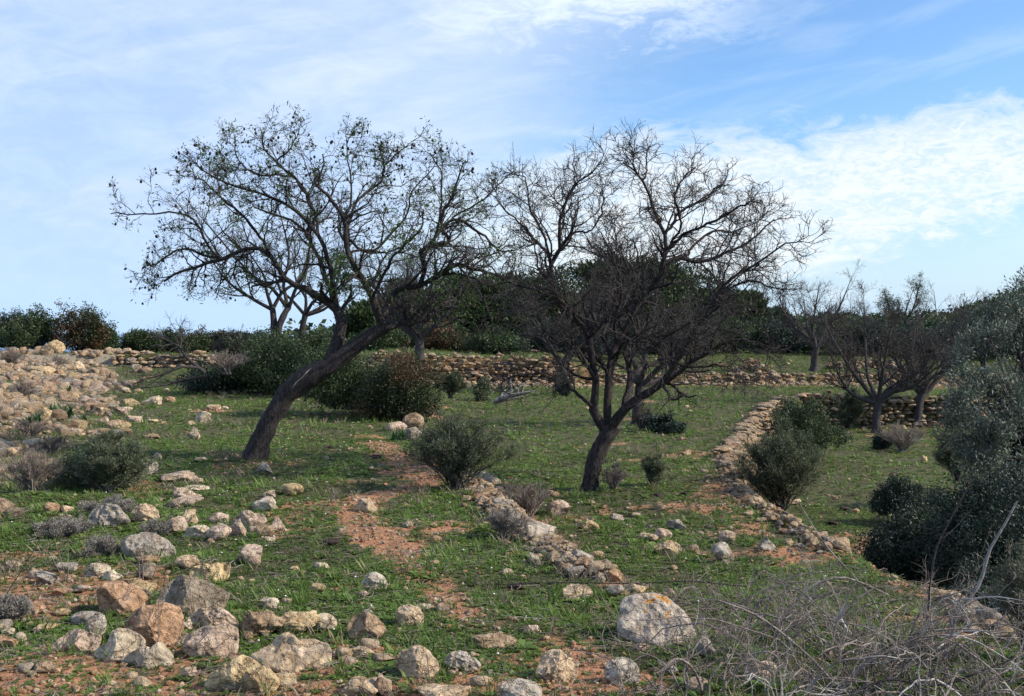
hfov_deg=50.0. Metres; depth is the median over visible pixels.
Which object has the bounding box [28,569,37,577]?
stone
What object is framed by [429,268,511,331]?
pine tree
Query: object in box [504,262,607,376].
bare tree
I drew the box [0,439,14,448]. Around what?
stone
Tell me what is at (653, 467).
shrub
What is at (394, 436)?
squill plant
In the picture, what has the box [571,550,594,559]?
stone
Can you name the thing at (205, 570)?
stone
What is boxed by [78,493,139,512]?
dry shrub
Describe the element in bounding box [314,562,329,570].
stone
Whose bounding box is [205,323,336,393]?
bush
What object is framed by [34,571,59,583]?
stone
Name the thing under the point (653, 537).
stone
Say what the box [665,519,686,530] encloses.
stone
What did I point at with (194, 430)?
stone
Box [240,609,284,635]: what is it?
stone
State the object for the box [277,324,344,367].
bush
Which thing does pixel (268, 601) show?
stone
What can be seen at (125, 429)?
stone
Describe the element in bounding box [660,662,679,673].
stone
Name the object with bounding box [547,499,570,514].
stone
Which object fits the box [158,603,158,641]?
stalk
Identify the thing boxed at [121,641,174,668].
stone
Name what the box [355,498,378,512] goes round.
stone
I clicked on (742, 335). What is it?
bush
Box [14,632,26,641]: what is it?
stone
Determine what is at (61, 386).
stone
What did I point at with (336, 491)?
dry grass
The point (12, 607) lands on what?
dry shrub
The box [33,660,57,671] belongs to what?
stone
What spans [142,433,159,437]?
stone
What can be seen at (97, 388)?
stone
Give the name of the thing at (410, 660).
stone
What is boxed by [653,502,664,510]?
stone
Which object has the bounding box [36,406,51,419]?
stone
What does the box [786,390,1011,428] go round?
dry stone wall
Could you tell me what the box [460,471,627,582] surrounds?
rubble ridge
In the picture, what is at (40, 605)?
stone
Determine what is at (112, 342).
hedge bush
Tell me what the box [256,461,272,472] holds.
stone
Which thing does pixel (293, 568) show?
stone
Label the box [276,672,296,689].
stone
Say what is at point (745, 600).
bramble
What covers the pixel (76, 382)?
stone
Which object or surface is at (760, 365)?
rubble heap
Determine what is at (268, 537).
stone
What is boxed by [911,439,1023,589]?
shrub
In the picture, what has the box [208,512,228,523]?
stone
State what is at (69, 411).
squill plant
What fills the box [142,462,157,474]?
stone
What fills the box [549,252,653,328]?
pine tree
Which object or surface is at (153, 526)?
dry shrub
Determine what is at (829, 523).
clod
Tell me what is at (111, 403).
stone
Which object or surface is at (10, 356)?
dry shrub
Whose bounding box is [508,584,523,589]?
clod
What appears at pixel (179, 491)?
stone
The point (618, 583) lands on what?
cane
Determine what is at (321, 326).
scrub
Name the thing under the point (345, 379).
bush
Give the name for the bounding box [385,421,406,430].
stone
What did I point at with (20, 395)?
stone
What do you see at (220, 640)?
stone
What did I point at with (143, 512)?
stone
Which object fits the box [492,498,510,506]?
stone
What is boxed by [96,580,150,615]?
stone
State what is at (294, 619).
stone
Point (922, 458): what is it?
stone
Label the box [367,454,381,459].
clod
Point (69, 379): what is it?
stone
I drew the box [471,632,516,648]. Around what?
stone
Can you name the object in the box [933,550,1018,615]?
shrub
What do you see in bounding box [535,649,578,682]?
stone
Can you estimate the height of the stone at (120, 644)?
0.186 m
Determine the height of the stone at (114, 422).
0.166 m
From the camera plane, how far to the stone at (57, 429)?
16.81 m
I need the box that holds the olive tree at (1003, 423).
[931,266,1023,518]
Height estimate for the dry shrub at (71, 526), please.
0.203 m
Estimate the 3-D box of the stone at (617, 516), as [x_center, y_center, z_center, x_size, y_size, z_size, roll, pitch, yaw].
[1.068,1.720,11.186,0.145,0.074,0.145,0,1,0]
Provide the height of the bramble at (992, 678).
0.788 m
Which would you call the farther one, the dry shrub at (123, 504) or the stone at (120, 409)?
the stone at (120, 409)
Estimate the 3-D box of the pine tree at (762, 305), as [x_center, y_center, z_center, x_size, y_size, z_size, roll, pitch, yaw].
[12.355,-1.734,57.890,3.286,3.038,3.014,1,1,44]
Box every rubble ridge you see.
[428,380,591,388]
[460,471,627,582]
[576,364,1017,386]
[710,455,876,565]
[863,556,1020,648]
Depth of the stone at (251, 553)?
7.82 m
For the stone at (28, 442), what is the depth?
14.85 m
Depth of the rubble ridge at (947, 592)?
6.99 m
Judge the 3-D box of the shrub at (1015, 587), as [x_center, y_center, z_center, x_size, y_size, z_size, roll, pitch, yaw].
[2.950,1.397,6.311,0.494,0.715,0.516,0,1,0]
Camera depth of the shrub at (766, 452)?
15.21 m
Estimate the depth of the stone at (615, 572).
7.28 m
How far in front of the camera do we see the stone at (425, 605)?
6.56 m
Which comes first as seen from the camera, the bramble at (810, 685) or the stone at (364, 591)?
the bramble at (810, 685)
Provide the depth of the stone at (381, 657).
5.50 m
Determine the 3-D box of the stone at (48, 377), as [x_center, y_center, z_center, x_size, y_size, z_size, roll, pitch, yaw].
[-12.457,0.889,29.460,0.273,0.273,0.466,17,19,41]
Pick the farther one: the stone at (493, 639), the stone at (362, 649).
the stone at (493, 639)
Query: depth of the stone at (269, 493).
10.70 m
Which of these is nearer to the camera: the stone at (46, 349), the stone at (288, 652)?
the stone at (288, 652)
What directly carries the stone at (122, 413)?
on the ground at (560, 639)
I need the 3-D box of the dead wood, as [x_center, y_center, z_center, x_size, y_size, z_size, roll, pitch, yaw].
[0.079,0.946,26.000,1.085,0.769,0.492,0,1,26]
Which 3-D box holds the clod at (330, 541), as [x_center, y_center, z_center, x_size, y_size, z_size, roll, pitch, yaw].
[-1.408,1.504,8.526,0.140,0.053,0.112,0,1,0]
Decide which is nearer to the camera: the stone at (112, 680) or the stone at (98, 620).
the stone at (112, 680)
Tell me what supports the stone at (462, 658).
on the ground at (560, 639)
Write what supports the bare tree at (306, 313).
on the ground at (560, 639)
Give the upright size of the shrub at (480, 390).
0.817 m
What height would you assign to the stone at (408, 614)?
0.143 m
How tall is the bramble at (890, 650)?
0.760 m
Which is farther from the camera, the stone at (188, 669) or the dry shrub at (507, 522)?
the dry shrub at (507, 522)
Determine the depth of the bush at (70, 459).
11.32 m
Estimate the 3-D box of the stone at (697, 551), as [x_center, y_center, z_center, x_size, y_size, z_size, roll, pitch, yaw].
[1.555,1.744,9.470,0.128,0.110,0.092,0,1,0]
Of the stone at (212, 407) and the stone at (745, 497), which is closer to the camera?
the stone at (745, 497)
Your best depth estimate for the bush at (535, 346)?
46.75 m
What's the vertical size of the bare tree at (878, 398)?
4.411 m
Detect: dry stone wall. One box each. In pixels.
[111,350,360,367]
[363,350,579,386]
[713,396,790,492]
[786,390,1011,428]
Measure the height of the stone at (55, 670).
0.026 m
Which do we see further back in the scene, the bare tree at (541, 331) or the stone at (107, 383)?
the bare tree at (541, 331)
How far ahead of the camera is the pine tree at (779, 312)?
59.35 m
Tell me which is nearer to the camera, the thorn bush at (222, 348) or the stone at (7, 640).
the stone at (7, 640)
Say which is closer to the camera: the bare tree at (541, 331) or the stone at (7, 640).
the stone at (7, 640)
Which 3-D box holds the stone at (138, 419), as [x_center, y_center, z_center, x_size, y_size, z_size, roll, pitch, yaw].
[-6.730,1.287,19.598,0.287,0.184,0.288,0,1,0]
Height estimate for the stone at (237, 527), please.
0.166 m
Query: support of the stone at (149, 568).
on the ground at (560, 639)
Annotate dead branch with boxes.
[128,311,208,390]
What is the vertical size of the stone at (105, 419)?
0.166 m
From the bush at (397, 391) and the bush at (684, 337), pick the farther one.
the bush at (684, 337)
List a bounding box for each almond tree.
[107,101,536,460]
[431,116,833,491]
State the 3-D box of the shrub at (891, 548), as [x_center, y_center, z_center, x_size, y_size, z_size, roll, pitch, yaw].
[4.317,1.914,10.970,1.757,0.982,1.492,0,1,10]
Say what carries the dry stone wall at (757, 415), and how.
on the ground at (560, 639)
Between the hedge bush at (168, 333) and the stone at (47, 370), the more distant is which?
the hedge bush at (168, 333)
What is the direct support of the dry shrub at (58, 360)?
on the ground at (560, 639)
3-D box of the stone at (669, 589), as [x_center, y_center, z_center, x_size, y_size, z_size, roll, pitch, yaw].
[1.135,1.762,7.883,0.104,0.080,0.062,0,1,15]
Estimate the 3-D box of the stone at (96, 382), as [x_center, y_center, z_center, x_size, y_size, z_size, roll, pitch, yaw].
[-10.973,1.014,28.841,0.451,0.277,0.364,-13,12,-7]
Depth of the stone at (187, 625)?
6.08 m
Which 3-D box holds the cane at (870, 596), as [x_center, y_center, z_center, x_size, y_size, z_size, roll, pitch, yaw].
[1.985,1.370,6.622,0.518,0.883,0.010,0,1,0]
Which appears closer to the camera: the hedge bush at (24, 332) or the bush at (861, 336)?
the hedge bush at (24, 332)
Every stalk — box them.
[5,513,50,595]
[49,552,63,582]
[67,545,68,581]
[142,558,143,579]
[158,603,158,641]
[173,619,183,653]
[180,632,208,659]
[926,472,976,641]
[954,526,991,612]
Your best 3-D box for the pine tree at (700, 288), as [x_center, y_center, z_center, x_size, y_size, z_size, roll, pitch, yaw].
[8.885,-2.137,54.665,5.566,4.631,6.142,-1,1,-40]
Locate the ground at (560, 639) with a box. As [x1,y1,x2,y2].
[0,345,1023,695]
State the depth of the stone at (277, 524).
9.06 m
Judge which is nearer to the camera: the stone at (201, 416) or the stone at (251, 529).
the stone at (251, 529)
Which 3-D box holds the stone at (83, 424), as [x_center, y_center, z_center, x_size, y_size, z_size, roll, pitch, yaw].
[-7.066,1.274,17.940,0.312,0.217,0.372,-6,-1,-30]
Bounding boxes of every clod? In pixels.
[323,538,339,544]
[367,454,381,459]
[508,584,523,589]
[825,521,837,525]
[839,506,851,510]
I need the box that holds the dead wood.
[493,374,534,403]
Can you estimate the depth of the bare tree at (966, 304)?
39.94 m
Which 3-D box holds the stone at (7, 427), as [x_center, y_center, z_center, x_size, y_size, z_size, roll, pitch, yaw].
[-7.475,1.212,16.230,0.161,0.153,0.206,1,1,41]
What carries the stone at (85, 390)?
on the ground at (560, 639)
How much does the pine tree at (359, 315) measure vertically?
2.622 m
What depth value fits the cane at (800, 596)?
6.02 m
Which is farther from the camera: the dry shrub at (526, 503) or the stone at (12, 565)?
the dry shrub at (526, 503)
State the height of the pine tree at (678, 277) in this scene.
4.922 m
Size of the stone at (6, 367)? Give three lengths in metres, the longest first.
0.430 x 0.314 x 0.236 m
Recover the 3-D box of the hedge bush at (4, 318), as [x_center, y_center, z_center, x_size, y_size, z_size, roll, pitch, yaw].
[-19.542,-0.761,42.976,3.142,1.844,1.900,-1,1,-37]
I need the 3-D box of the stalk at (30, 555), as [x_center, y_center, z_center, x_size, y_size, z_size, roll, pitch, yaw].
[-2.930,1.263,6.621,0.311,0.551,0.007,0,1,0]
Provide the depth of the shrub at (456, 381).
24.95 m
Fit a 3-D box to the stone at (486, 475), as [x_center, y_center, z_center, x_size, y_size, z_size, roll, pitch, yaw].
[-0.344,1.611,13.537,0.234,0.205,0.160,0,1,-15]
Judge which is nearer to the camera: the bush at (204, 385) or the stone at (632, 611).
the stone at (632, 611)
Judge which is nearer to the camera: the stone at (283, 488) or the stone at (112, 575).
the stone at (112, 575)
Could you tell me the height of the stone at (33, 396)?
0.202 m
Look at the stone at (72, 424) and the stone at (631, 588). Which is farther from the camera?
the stone at (72, 424)
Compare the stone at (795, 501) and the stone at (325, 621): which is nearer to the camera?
the stone at (325, 621)
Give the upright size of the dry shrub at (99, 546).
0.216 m
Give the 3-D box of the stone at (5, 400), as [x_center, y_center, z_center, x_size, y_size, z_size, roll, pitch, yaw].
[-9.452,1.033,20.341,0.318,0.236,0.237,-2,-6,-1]
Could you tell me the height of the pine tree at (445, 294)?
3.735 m
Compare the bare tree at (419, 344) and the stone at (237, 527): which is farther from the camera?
the bare tree at (419, 344)
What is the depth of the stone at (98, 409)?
20.86 m
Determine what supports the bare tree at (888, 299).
on the ground at (560, 639)
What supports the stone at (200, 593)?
on the ground at (560, 639)
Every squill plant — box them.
[21,412,45,423]
[44,402,74,418]
[76,413,90,419]
[385,429,407,440]
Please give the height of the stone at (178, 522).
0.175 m
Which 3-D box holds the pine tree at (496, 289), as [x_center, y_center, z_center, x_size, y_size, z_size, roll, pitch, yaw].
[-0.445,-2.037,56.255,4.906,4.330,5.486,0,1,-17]
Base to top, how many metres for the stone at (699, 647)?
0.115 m
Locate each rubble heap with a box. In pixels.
[731,358,769,371]
[825,359,905,369]
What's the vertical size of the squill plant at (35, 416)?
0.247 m
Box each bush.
[0,302,68,350]
[0,305,44,347]
[37,438,161,489]
[46,298,111,350]
[87,320,121,349]
[117,327,168,352]
[135,326,211,352]
[173,355,263,393]
[178,323,235,352]
[198,348,250,374]
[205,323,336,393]
[207,323,261,367]
[209,324,270,351]
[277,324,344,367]
[292,324,403,410]
[335,340,451,422]
[347,317,424,351]
[397,404,523,489]
[414,319,475,351]
[458,321,533,353]
[511,318,582,353]
[578,314,656,353]
[630,312,725,354]
[694,313,768,352]
[747,308,811,353]
[793,316,876,352]
[841,317,921,354]
[883,318,970,356]
[935,307,1023,356]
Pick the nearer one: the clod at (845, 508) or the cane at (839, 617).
the cane at (839, 617)
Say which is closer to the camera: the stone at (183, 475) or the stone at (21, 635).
the stone at (21, 635)
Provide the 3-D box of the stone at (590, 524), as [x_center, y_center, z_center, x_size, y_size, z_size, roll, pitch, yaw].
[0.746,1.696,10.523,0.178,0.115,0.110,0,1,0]
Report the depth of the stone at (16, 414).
17.89 m
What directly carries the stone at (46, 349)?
on the ground at (560, 639)
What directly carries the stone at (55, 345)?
on the ground at (560, 639)
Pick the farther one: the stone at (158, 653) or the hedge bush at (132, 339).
the hedge bush at (132, 339)
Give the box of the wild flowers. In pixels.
[11,410,909,653]
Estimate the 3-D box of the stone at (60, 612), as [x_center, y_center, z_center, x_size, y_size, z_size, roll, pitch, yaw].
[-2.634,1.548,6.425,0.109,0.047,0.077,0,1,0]
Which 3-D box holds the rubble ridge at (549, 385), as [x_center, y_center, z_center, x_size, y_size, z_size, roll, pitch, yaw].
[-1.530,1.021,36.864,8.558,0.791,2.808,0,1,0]
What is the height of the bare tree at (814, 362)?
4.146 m
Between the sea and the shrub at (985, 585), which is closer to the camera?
the shrub at (985, 585)
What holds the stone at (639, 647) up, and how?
on the ground at (560, 639)
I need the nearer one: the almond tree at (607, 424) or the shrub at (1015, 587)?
the shrub at (1015, 587)
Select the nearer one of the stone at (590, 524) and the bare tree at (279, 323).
the stone at (590, 524)
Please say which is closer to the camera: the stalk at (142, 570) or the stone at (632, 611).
the stone at (632, 611)
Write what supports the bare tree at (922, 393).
on the ground at (560, 639)
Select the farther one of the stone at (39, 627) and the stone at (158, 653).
the stone at (39, 627)
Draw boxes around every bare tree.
[158,183,331,343]
[253,219,364,341]
[352,216,494,369]
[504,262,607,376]
[580,227,746,425]
[759,256,864,371]
[791,274,976,433]
[867,287,1001,425]
[873,270,936,323]
[927,283,987,325]
[959,285,1006,347]
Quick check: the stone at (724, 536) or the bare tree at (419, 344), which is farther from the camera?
the bare tree at (419, 344)
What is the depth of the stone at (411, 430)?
16.89 m
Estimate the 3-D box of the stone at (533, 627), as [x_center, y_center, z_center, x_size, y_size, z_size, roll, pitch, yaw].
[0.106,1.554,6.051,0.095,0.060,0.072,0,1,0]
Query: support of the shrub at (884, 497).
on the ground at (560, 639)
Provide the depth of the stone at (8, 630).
6.10 m
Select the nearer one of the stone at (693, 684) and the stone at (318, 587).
the stone at (693, 684)
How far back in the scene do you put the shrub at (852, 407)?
29.77 m
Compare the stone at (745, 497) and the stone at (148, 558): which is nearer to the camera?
the stone at (148, 558)
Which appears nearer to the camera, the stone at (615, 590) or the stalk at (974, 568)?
the stalk at (974, 568)
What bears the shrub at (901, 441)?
on the ground at (560, 639)
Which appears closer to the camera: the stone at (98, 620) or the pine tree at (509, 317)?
the stone at (98, 620)
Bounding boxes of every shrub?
[0,347,24,363]
[0,440,67,492]
[0,590,36,622]
[9,381,41,396]
[14,415,50,436]
[30,512,96,539]
[31,435,68,453]
[42,352,71,364]
[66,426,157,493]
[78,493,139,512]
[82,531,121,558]
[139,517,171,534]
[435,369,467,397]
[470,373,495,401]
[485,505,534,538]
[493,479,550,516]
[551,373,572,396]
[598,459,628,489]
[628,402,652,429]
[638,408,687,433]
[639,451,665,486]
[726,411,829,510]
[753,434,799,479]
[764,390,855,452]
[831,385,868,430]
[852,491,1020,587]
[864,469,942,517]
[869,428,893,449]
[875,419,927,452]
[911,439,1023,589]
[927,426,978,481]
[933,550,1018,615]
[975,534,1023,651]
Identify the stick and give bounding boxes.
[941,500,1019,658]
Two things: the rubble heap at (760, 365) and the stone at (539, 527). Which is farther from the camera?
the rubble heap at (760, 365)
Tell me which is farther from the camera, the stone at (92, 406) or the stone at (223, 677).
the stone at (92, 406)
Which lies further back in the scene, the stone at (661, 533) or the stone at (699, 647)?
the stone at (661, 533)
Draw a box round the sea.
[0,334,318,352]
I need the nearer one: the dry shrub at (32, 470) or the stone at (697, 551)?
the stone at (697, 551)
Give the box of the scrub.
[281,287,1023,351]
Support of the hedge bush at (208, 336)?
on the ground at (560, 639)
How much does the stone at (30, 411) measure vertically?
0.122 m
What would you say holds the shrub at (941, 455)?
on the ground at (560, 639)
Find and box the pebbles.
[0,352,1000,695]
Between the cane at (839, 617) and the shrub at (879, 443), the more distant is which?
the shrub at (879, 443)
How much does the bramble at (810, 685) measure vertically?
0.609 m
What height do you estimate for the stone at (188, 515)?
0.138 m
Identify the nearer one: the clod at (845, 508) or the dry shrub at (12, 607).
the dry shrub at (12, 607)
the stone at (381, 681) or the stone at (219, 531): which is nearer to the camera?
the stone at (381, 681)
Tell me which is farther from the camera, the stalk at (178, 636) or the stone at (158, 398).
the stone at (158, 398)
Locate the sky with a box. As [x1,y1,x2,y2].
[0,0,1023,333]
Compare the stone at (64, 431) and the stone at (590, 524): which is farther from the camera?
the stone at (64, 431)
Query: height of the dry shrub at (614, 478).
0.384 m
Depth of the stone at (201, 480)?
11.92 m
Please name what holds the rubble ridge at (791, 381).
on the ground at (560, 639)
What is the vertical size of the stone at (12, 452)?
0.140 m
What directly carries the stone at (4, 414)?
on the ground at (560, 639)
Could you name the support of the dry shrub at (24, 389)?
on the ground at (560, 639)
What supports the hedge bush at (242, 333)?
on the ground at (560, 639)
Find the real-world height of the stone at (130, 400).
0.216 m
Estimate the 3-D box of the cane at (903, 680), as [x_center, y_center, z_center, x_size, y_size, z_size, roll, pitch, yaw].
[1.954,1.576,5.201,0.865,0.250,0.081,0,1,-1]
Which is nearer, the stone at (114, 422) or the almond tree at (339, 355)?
the almond tree at (339, 355)
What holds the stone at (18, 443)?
on the ground at (560, 639)
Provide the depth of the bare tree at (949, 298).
50.16 m
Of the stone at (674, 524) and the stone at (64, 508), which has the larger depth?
the stone at (674, 524)
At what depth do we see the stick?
6.21 m
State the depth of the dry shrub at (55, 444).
14.58 m
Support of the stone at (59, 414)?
on the ground at (560, 639)
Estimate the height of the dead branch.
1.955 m
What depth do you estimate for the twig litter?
7.66 m
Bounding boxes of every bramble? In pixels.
[558,602,918,695]
[580,546,879,655]
[609,569,1023,695]
[714,533,1023,671]
[735,569,1023,695]
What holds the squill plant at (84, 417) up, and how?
on the ground at (560, 639)
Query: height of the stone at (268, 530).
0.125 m
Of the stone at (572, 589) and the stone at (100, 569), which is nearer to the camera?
the stone at (572, 589)
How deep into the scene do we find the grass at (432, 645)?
8.85 m
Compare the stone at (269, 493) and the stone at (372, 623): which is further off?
the stone at (269, 493)
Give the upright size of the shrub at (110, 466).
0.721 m
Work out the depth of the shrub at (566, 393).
31.42 m
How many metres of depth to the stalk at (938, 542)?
6.52 m
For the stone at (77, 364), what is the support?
on the ground at (560, 639)
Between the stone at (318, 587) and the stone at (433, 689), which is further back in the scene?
the stone at (318, 587)
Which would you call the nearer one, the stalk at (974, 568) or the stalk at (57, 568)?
the stalk at (974, 568)
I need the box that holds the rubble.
[0,346,151,512]
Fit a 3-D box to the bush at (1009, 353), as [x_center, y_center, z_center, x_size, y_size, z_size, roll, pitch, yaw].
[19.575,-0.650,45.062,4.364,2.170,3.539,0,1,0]
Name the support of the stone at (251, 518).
on the ground at (560, 639)
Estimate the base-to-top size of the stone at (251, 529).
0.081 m
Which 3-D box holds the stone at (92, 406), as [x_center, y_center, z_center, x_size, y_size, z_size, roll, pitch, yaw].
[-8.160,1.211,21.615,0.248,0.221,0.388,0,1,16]
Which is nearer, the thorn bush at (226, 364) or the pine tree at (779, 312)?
the thorn bush at (226, 364)
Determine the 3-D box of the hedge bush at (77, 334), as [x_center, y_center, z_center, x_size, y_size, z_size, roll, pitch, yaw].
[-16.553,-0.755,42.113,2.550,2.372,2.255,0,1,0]
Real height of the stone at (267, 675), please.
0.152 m
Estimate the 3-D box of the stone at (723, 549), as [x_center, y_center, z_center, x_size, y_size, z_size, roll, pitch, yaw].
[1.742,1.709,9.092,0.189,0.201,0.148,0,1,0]
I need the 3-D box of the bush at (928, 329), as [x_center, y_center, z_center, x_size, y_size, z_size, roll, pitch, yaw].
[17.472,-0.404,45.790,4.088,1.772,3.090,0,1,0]
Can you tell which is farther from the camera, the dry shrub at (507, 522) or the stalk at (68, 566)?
the dry shrub at (507, 522)
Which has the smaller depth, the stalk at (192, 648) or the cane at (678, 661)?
the cane at (678, 661)
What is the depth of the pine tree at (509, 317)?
52.67 m
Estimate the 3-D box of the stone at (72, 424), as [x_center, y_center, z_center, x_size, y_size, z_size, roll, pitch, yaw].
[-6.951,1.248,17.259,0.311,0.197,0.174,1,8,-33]
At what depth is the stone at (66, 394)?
24.16 m
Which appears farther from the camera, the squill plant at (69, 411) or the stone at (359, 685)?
the squill plant at (69, 411)
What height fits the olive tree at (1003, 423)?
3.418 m
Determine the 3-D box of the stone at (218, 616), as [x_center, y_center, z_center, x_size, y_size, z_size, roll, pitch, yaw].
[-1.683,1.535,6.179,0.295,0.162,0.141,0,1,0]
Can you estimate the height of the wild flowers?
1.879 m
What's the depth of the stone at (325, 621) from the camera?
6.21 m
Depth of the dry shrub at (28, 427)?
16.15 m
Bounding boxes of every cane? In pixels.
[496,581,746,589]
[659,624,735,673]
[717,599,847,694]
[765,577,891,631]
[799,503,883,639]
[803,578,879,684]
[846,656,1012,695]
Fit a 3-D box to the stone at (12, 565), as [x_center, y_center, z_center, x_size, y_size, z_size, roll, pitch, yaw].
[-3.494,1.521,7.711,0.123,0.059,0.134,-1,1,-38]
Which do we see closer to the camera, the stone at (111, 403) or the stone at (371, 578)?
the stone at (371, 578)
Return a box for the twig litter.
[0,435,1023,695]
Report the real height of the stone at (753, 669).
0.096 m
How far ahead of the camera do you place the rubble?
29.57 m
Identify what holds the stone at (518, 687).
on the ground at (560, 639)
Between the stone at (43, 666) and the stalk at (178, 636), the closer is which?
the stone at (43, 666)
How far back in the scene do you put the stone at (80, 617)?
6.23 m
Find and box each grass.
[0,347,1018,695]
[0,347,1023,695]
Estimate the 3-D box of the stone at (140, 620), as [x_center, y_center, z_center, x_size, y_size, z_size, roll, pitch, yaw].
[-1.919,1.498,5.904,0.306,0.266,0.258,0,1,0]
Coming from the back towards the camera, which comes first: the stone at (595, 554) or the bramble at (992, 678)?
the stone at (595, 554)
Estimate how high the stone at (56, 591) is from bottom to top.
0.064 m
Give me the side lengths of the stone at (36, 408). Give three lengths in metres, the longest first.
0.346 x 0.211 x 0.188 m
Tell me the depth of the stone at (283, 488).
10.94 m
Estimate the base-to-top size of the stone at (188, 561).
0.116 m
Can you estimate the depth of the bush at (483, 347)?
43.59 m
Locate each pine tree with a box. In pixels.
[331,296,409,343]
[377,275,470,334]
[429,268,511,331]
[471,268,530,333]
[490,265,606,333]
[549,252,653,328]
[589,253,709,332]
[659,259,744,328]
[694,288,759,345]
[737,289,774,326]
[765,305,792,324]
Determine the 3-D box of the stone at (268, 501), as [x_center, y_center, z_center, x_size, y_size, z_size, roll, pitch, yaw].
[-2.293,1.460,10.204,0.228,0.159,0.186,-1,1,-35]
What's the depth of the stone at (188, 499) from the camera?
10.22 m
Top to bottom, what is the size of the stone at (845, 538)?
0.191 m
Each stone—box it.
[0,365,12,370]
[0,397,8,403]
[0,406,13,412]
[0,411,9,419]
[0,425,13,431]
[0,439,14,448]
[0,634,17,648]
[1,507,23,517]
[1,627,16,633]
[4,560,22,567]
[6,447,16,454]
[10,412,22,417]
[10,440,28,450]
[12,393,23,397]
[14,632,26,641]
[20,380,38,386]
[21,404,39,411]
[22,410,33,414]
[22,438,39,447]
[27,394,38,400]
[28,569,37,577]
[29,389,42,396]
[30,366,55,374]
[30,601,45,610]
[31,623,59,631]
[32,402,45,406]
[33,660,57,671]
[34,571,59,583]
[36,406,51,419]
[39,344,53,354]
[43,375,54,381]
[43,502,61,512]
[44,399,57,407]
[48,340,65,352]
[51,409,67,421]
[51,587,72,595]
[51,629,101,651]
[52,668,60,672]
[53,608,70,615]
[54,562,78,572]
[55,425,70,432]
[57,383,68,389]
[57,391,79,401]
[60,429,73,435]
[61,505,73,512]
[62,377,74,382]
[62,422,79,427]
[69,611,95,624]
[70,381,82,385]
[70,419,87,429]
[71,361,85,369]
[72,585,90,592]
[79,395,90,402]
[81,388,90,394]
[83,563,110,577]
[85,612,106,637]
[88,383,108,392]
[89,404,106,411]
[89,503,129,527]
[90,381,103,385]
[90,407,109,414]
[94,628,145,661]
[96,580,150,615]
[99,416,108,423]
[101,569,124,580]
[103,381,112,385]
[103,679,115,686]
[105,419,130,427]
[106,401,119,409]
[108,372,117,378]
[114,406,132,411]
[117,410,127,415]
[119,427,132,433]
[119,578,157,592]
[120,532,175,559]
[121,398,141,405]
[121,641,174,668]
[124,602,183,646]
[125,415,142,422]
[131,503,159,521]
[135,555,161,564]
[136,562,155,578]
[141,395,161,404]
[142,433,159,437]
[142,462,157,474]
[155,574,229,615]
[160,470,197,481]
[163,396,175,401]
[167,494,203,507]
[167,516,187,532]
[172,554,199,568]
[173,487,200,497]
[181,667,197,676]
[182,623,238,658]
[183,509,197,523]
[183,525,208,538]
[184,622,192,629]
[185,485,209,490]
[186,607,238,628]
[187,427,200,438]
[189,562,230,581]
[193,457,206,460]
[194,478,203,483]
[195,411,211,422]
[204,523,231,540]
[204,655,259,691]
[206,404,220,410]
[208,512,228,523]
[229,518,246,535]
[231,510,266,527]
[237,544,262,564]
[237,664,279,692]
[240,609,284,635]
[246,526,255,534]
[250,632,331,672]
[252,496,275,510]
[254,524,274,536]
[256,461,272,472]
[258,597,278,610]
[262,490,275,497]
[263,536,274,541]
[272,517,284,531]
[276,610,320,634]
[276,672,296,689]
[279,483,303,495]
[289,566,299,571]
[309,583,325,592]
[312,613,336,629]
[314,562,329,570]
[338,676,377,695]
[347,612,385,639]
[350,646,373,657]
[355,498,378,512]
[359,590,368,595]
[360,572,387,589]
[362,609,373,614]
[372,653,394,661]
[375,673,391,695]
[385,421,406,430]
[395,645,438,678]
[396,604,423,625]
[402,413,423,429]
[404,427,421,439]
[417,603,431,609]
[417,683,471,695]
[444,650,480,671]
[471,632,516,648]
[475,471,493,479]
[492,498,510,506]
[499,678,541,695]
[523,625,538,634]
[526,521,555,538]
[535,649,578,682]
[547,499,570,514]
[562,584,592,599]
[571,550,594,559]
[581,519,598,528]
[592,551,604,558]
[604,657,639,685]
[605,585,623,596]
[606,567,622,582]
[610,513,623,520]
[617,592,695,645]
[620,583,646,595]
[636,643,648,650]
[638,532,658,541]
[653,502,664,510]
[653,540,681,555]
[655,528,671,539]
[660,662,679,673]
[664,588,673,596]
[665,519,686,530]
[685,544,699,554]
[685,676,707,690]
[692,636,714,655]
[711,541,733,561]
[718,530,734,542]
[740,494,751,501]
[740,661,776,681]
[756,537,776,550]
[786,499,800,504]
[839,537,849,545]
[920,455,927,462]
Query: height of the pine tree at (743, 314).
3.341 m
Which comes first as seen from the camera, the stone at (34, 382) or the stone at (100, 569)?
the stone at (100, 569)
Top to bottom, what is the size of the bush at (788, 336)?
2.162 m
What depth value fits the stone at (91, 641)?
5.70 m
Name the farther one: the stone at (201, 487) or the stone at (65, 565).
the stone at (201, 487)
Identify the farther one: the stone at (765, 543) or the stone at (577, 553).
the stone at (765, 543)
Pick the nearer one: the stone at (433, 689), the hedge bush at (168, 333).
the stone at (433, 689)
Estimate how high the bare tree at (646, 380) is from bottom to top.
4.159 m
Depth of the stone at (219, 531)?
8.66 m
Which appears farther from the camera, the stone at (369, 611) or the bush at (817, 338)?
the bush at (817, 338)
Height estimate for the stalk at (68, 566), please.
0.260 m
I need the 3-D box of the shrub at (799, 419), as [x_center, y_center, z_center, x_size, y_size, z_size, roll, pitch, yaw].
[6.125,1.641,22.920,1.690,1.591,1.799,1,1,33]
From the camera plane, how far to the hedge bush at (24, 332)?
41.80 m

